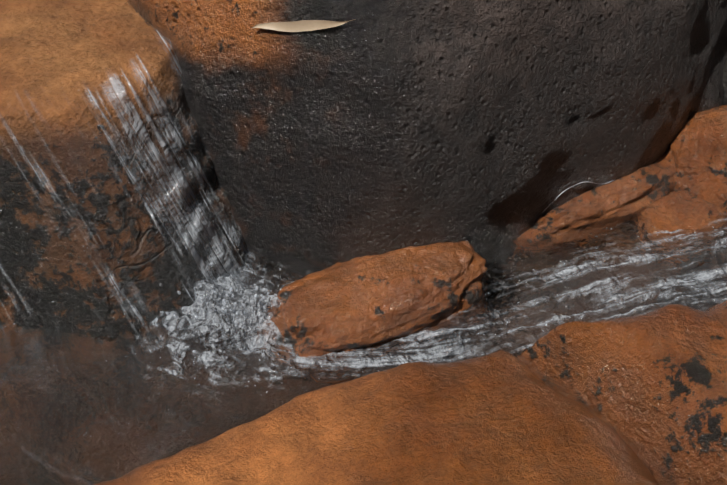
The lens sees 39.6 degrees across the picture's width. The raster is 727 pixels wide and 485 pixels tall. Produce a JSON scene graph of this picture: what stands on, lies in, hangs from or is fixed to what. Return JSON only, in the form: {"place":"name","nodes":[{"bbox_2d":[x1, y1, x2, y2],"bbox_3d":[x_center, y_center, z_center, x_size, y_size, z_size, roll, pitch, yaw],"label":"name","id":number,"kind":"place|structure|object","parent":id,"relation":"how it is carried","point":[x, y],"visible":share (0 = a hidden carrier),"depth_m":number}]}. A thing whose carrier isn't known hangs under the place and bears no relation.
{"place":"outdoors","nodes":[
{"label":"outdoors","id":0,"kind":"place"},
{"label":"ground","id":1,"kind":"structure","parent":0,"visible":0},
{"bbox_2d":[94,350,658,484],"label":"boulder","id":2,"kind":"object","parent":1,"relation":"on","point":[500,417],"visible":0.71,"depth_m":1.11},
{"bbox_2d":[130,0,726,268],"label":"boulder","id":3,"kind":"object","parent":1,"relation":"on","point":[377,127],"visible":0.5,"depth_m":1.37},
{"bbox_2d":[252,19,355,31],"bbox_3d":[-0.077,-0.275,1.277,0.137,0.030,0.008,8,45,8],"label":"leaf","id":4,"kind":"object","parent":3,"relation":"on","point":[302,25],"visible":1,"depth_m":1.28},
{"bbox_2d":[521,300,726,484],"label":"rock","id":5,"kind":"object","parent":1,"relation":"on","point":[655,382],"visible":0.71,"depth_m":1.24},
{"bbox_2d":[723,56,726,104],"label":"rock","id":6,"kind":"object","parent":1,"relation":"on","point":[725,82],"depth_m":1.69},
{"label":"terrain","id":7,"kind":"object","parent":1,"relation":"on","visible":0},
{"bbox_2d":[0,0,248,342],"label":"rock","id":8,"kind":"object","parent":7,"relation":"on","point":[115,209],"visible":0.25,"depth_m":1.35},
{"bbox_2d":[0,188,726,484],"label":"stream","id":9,"kind":"structure","parent":7,"relation":"on","point":[80,409],"depth_m":1.36},
{"bbox_2d":[160,263,286,355],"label":"spray droplets","id":10,"kind":"object","parent":9,"relation":"on","point":[231,290],"visible":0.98,"depth_m":1.37},
{"bbox_2d":[271,241,486,356],"bbox_3d":[0.021,0.085,1.436,0.342,0.134,0.162,-16,46,-15],"label":"rock","id":11,"kind":"object","parent":7,"relation":"on","point":[362,302],"visible":0.79,"depth_m":1.38},
{"bbox_2d":[522,155,676,237],"bbox_3d":[0.362,-0.094,1.650,0.436,0.128,0.229,-20,48,-20],"label":"rock ledge","id":12,"kind":"object","parent":7,"relation":"on","point":[643,187],"visible":0.1,"depth_m":1.55},
{"bbox_2d":[542,181,610,212],"bbox_3d":[0.328,-0.079,1.528,0.136,0.034,0.002,-21,48,-20],"label":"twig","id":13,"kind":"object","parent":12,"relation":"on","point":[574,185],"visible":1,"depth_m":1.52},
{"bbox_2d":[645,190,719,231],"bbox_3d":[0.496,-0.025,1.589,0.149,0.110,0.108,-18,47,-18],"label":"rock","id":14,"kind":"object","parent":7,"relation":"on","point":[683,210],"visible":0.42,"depth_m":1.55},
{"bbox_2d":[663,105,726,212],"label":"rock","id":15,"kind":"object","parent":7,"relation":"on","point":[695,154],"visible":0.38,"depth_m":1.58}
]}

